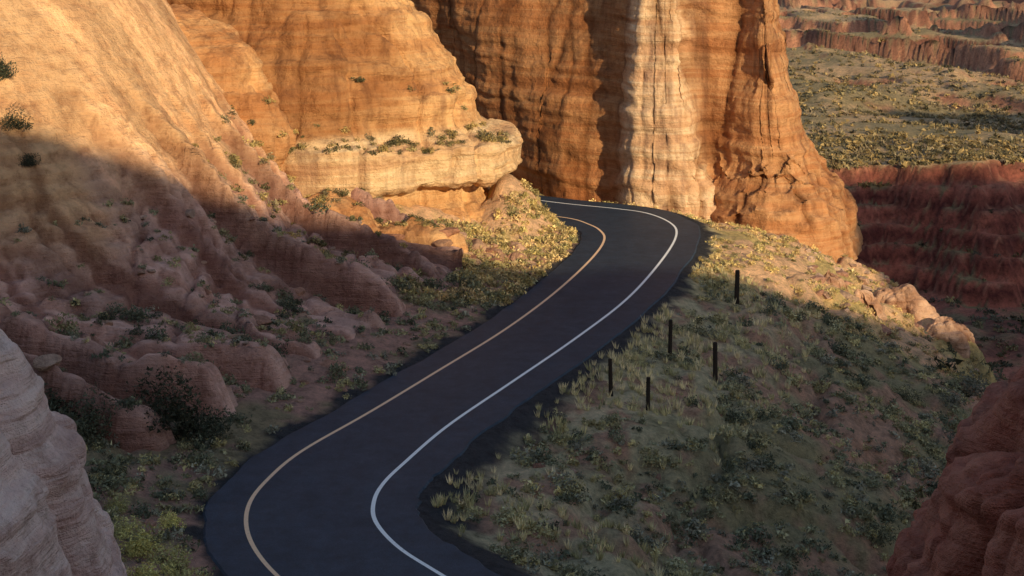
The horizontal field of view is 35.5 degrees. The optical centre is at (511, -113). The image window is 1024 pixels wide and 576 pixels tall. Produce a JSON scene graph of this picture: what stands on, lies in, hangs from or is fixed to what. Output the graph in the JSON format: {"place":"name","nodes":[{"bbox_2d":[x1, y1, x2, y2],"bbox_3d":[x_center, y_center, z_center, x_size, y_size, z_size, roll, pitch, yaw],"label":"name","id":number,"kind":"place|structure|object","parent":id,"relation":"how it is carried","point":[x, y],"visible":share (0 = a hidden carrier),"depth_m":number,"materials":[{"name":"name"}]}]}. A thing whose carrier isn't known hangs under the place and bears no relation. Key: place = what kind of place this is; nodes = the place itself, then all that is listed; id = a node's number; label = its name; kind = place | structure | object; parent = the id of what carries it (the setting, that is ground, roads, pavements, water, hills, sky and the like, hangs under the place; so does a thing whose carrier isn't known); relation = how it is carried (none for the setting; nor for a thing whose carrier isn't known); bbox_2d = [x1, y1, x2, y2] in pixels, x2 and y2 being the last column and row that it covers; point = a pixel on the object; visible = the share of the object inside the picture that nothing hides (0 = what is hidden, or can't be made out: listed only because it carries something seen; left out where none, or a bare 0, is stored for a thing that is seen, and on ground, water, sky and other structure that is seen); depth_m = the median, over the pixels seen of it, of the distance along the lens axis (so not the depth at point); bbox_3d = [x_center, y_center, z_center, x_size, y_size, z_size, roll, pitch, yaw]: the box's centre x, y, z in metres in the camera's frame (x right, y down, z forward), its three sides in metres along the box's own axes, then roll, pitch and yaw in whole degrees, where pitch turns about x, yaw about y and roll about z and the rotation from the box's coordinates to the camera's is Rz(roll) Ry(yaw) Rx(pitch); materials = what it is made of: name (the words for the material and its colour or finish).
{"place":"outdoors","nodes":[
{"label":"outdoors","id":0,"kind":"place"},
{"bbox_2d":[0,0,462,452],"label":"slickrock slope","id":1,"kind":"structure","parent":0,"point":[116,100],"depth_m":114.31,"materials":[{"name":"stone"}]},
{"bbox_2d":[0,51,18,80],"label":"juniper bush","id":2,"kind":"object","parent":1,"relation":"on","point":[4,68],"visible":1,"depth_m":112.52,"materials":[{"name":"green plant"}]},
{"bbox_2d":[0,102,33,130],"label":"juniper bush","id":3,"kind":"object","parent":1,"relation":"on","point":[16,125],"visible":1,"depth_m":110.64,"materials":[{"name":"green plant"}]},
{"bbox_2d":[18,152,40,166],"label":"juniper bush","id":4,"kind":"object","parent":1,"relation":"on","point":[28,161],"visible":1,"depth_m":109.78,"materials":[{"name":"green plant"}]},
{"bbox_2d":[44,383,90,417],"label":"juniper bush","id":5,"kind":"object","parent":1,"relation":"on","point":[53,404],"visible":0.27,"depth_m":89.89,"materials":[{"name":"green plant"}]},
{"bbox_2d":[58,383,115,450],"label":"juniper bush","id":6,"kind":"object","parent":1,"relation":"on","point":[83,431],"visible":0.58,"depth_m":88.33,"materials":[{"name":"green plant"}]},
{"bbox_2d":[126,365,202,432],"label":"juniper bush","id":7,"kind":"object","parent":1,"relation":"on","point":[177,413],"visible":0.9,"depth_m":90.59,"materials":[{"name":"green plant"}]},
{"bbox_2d":[172,404,232,449],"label":"juniper bush","id":8,"kind":"object","parent":1,"relation":"on","point":[204,430],"visible":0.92,"depth_m":91.24,"materials":[{"name":"green plant"}]},
{"bbox_2d":[192,76,511,257],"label":"ledge scrub","id":9,"kind":"object","parent":1,"relation":"on","point":[233,158],"visible":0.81,"depth_m":136.67,"materials":[{"name":"green plant"}]},
{"bbox_2d":[203,195,700,575],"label":"road","id":10,"kind":"structure","parent":0,"point":[338,491],"depth_m":95.20,"materials":[{"name":"black asphalt"}]},
{"bbox_2d":[77,0,1023,575],"bbox_3d":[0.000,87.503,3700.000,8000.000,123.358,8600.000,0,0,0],"label":"ground","id":11,"kind":"structure","parent":0,"point":[911,206],"depth_m":117.69,"materials":[{"name":"soil"}]},
{"bbox_2d":[0,329,126,575],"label":"sandstone outcrop","id":12,"kind":"object","parent":11,"relation":"on","point":[55,519],"visible":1,"depth_m":53.10,"materials":[{"name":"beige stone"}]},
{"bbox_2d":[103,493,130,513],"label":"sagebrush","id":13,"kind":"object","parent":11,"relation":"on","point":[119,504],"visible":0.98,"depth_m":80.46,"materials":[{"name":"green plant"}]},
{"bbox_2d":[113,515,145,538],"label":"sagebrush","id":14,"kind":"object","parent":11,"relation":"on","point":[119,530],"visible":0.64,"depth_m":78.03,"materials":[{"name":"green plant"}]},
{"bbox_2d":[116,522,164,561],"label":"sagebrush","id":15,"kind":"object","parent":11,"relation":"on","point":[145,544],"visible":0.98,"depth_m":75.68,"materials":[{"name":"green plant"}]},
{"bbox_2d":[126,557,178,575],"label":"sagebrush","id":16,"kind":"object","parent":11,"relation":"on","point":[149,572],"visible":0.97,"depth_m":72.44,"materials":[{"name":"green plant"}]},
{"bbox_2d":[146,540,192,574],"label":"sagebrush","id":17,"kind":"object","parent":11,"relation":"on","point":[178,562],"visible":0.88,"depth_m":74.46,"materials":[{"name":"green plant"}]},
{"bbox_2d":[155,509,186,531],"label":"sagebrush","id":18,"kind":"object","parent":11,"relation":"on","point":[173,519],"visible":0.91,"depth_m":79.46,"materials":[{"name":"green plant"}]},
{"bbox_2d":[172,566,212,575],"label":"sagebrush","id":19,"kind":"object","parent":11,"relation":"on","point":[187,573],"visible":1,"depth_m":72.54,"materials":[{"name":"green plant"}]},
{"bbox_2d":[0,195,388,407],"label":"desert scrub","id":20,"kind":"object","parent":11,"relation":"on","point":[82,317],"visible":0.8,"depth_m":106.53,"materials":[{"name":"green plant"}]},
{"bbox_2d":[170,4,296,166],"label":"sandstone dome","id":21,"kind":"structure","parent":11,"relation":"on","point":[231,61],"depth_m":137.47,"materials":[{"name":"orange stone"}]},
{"bbox_2d":[6,191,515,538],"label":"boulders","id":22,"kind":"object","parent":11,"relation":"on","point":[46,362],"visible":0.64,"depth_m":108.05,"materials":[{"name":"stone"}]},
{"bbox_2d":[44,198,481,547],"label":"sagebrush","id":23,"kind":"object","parent":11,"relation":"on","point":[137,315],"visible":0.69,"depth_m":102.89,"materials":[{"name":"green plant"}]},
{"bbox_2d":[85,263,537,575],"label":"desert scrub","id":24,"kind":"object","parent":11,"relation":"on","point":[175,493],"visible":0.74,"depth_m":90.77,"materials":[{"name":"green plant"}]},
{"bbox_2d":[306,191,381,232],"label":"sandstone dome","id":25,"kind":"structure","parent":11,"relation":"on","point":[345,205],"depth_m":135.34,"materials":[{"name":"orange stone"}]},
{"bbox_2d":[167,0,522,222],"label":"sandstone dome","id":26,"kind":"structure","parent":11,"relation":"on","point":[314,56],"depth_m":143.31,"materials":[{"name":"orange stone"}]},
{"bbox_2d":[380,217,468,252],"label":"sandstone dome","id":27,"kind":"structure","parent":11,"relation":"on","point":[413,232],"depth_m":135.40,"materials":[{"name":"orange stone"}]},
{"bbox_2d":[388,217,546,268],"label":"boulders","id":28,"kind":"object","parent":11,"relation":"on","point":[476,243],"visible":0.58,"depth_m":135.82,"materials":[{"name":"stone"}]},
{"bbox_2d":[382,178,578,305],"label":"golden scrub","id":29,"kind":"object","parent":11,"relation":"on","point":[552,238],"visible":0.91,"depth_m":136.77,"materials":[{"name":"yellow plant"}]},
{"bbox_2d":[608,358,612,396],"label":"fence post","id":30,"kind":"object","parent":11,"relation":"on","point":[610,377],"visible":0.98,"depth_m":103.36,"materials":[{"name":"brown wood"}]},
{"bbox_2d":[431,263,820,575],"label":"dry grass","id":31,"kind":"structure","parent":11,"relation":"on","point":[440,501],"depth_m":105.57,"materials":[{"name":"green plant"}]},
{"bbox_2d":[646,377,650,410],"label":"fence post","id":32,"kind":"object","parent":11,"relation":"on","point":[648,382],"visible":0.89,"depth_m":102.41,"materials":[{"name":"brown wood"}]},
{"bbox_2d":[668,319,672,354],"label":"fence post","id":33,"kind":"object","parent":11,"relation":"on","point":[670,325],"visible":0.93,"depth_m":113.40,"materials":[{"name":"brown wood"}]},
{"bbox_2d":[463,286,965,575],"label":"sagebrush","id":34,"kind":"object","parent":11,"relation":"on","point":[575,485],"visible":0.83,"depth_m":99.82,"materials":[{"name":"green plant"}]},
{"bbox_2d":[712,342,717,382],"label":"fence post","id":35,"kind":"object","parent":11,"relation":"on","point":[715,365],"visible":0.94,"depth_m":110.85,"materials":[{"name":"brown wood"}]},
{"bbox_2d":[455,274,981,575],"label":"desert scrub","id":36,"kind":"object","parent":11,"relation":"on","point":[593,453],"visible":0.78,"depth_m":97.29,"materials":[{"name":"green plant"}]},
{"bbox_2d":[734,270,739,303],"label":"fence post","id":37,"kind":"object","parent":11,"relation":"on","point":[737,284],"visible":0.91,"depth_m":128.82,"materials":[{"name":"brown wood"}]},
{"bbox_2d":[533,226,960,567],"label":"boulders","id":38,"kind":"object","parent":11,"relation":"on","point":[540,465],"visible":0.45,"depth_m":103.96,"materials":[{"name":"stone"}]},
{"bbox_2d":[589,198,989,384],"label":"golden scrub","id":39,"kind":"object","parent":11,"relation":"on","point":[725,263],"visible":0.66,"depth_m":140.00,"materials":[{"name":"yellow plant"}]},
{"bbox_2d":[766,233,859,302],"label":"boulders","id":40,"kind":"object","parent":11,"relation":"on","point":[846,295],"visible":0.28,"depth_m":138.85,"materials":[{"name":"stone"}]},
{"bbox_2d":[823,269,849,292],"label":"bedrock knob","id":41,"kind":"object","parent":11,"relation":"on","point":[835,280],"visible":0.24,"depth_m":143.69,"materials":[{"name":"stone"}]},
{"bbox_2d":[854,289,886,319],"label":"bedrock knob","id":42,"kind":"object","parent":11,"relation":"on","point":[868,298],"visible":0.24,"depth_m":140.70,"materials":[{"name":"stone"}]},
{"bbox_2d":[856,517,899,547],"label":"sagebrush","id":43,"kind":"object","parent":11,"relation":"on","point":[884,536],"visible":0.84,"depth_m":96.62,"materials":[{"name":"green plant"}]},
{"bbox_2d":[778,234,978,372],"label":"boulders","id":44,"kind":"object","parent":11,"relation":"on","point":[842,272],"visible":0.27,"depth_m":148.57,"materials":[{"name":"stone"}]},
{"bbox_2d":[780,10,1023,189],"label":"distant scrub","id":45,"kind":"object","parent":11,"relation":"on","point":[1006,156],"visible":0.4,"depth_m":313.45,"materials":[{"name":"green plant"}]},
{"bbox_2d":[873,283,939,324],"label":"bedrock knob","id":46,"kind":"object","parent":11,"relation":"on","point":[906,298],"visible":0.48,"depth_m":145.95,"materials":[{"name":"stone"}]},
{"bbox_2d":[894,384,924,404],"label":"sagebrush","id":47,"kind":"object","parent":11,"relation":"on","point":[909,396],"visible":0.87,"depth_m":121.47,"materials":[{"name":"green plant"}]},
{"bbox_2d":[857,185,1023,509],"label":"canyon scrub","id":48,"kind":"object","parent":11,"relation":"on","point":[977,323],"visible":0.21,"depth_m":216.86,"materials":[{"name":"green plant"}]},
{"bbox_2d":[919,316,974,357],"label":"bedrock knob","id":49,"kind":"object","parent":11,"relation":"on","point":[958,336],"visible":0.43,"depth_m":142.13,"materials":[{"name":"stone"}]},
{"bbox_2d":[936,386,967,408],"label":"sagebrush","id":50,"kind":"object","parent":11,"relation":"on","point":[955,398],"visible":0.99,"depth_m":123.41,"materials":[{"name":"green plant"}]},
{"bbox_2d":[886,365,1023,575],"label":"red rock outcrop","id":51,"kind":"object","parent":11,"relation":"on","point":[968,518],"visible":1,"depth_m":49.58,"materials":[{"name":"stone"}]},
{"bbox_2d":[952,365,990,397],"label":"sagebrush","id":52,"kind":"object","parent":11,"relation":"on","point":[977,389],"visible":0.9,"depth_m":127.47,"materials":[{"name":"green plant"}]},
{"bbox_2d":[966,396,979,409],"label":"bedrock knob","id":53,"kind":"object","parent":11,"relation":"on","point":[974,403],"visible":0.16,"depth_m":125.75,"materials":[{"name":"stone"}]},
{"bbox_2d":[411,0,862,262],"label":"sandstone cliff","id":54,"kind":"structure","parent":0,"point":[688,106],"depth_m":168.28,"materials":[{"name":"orange stone"}]}
]}

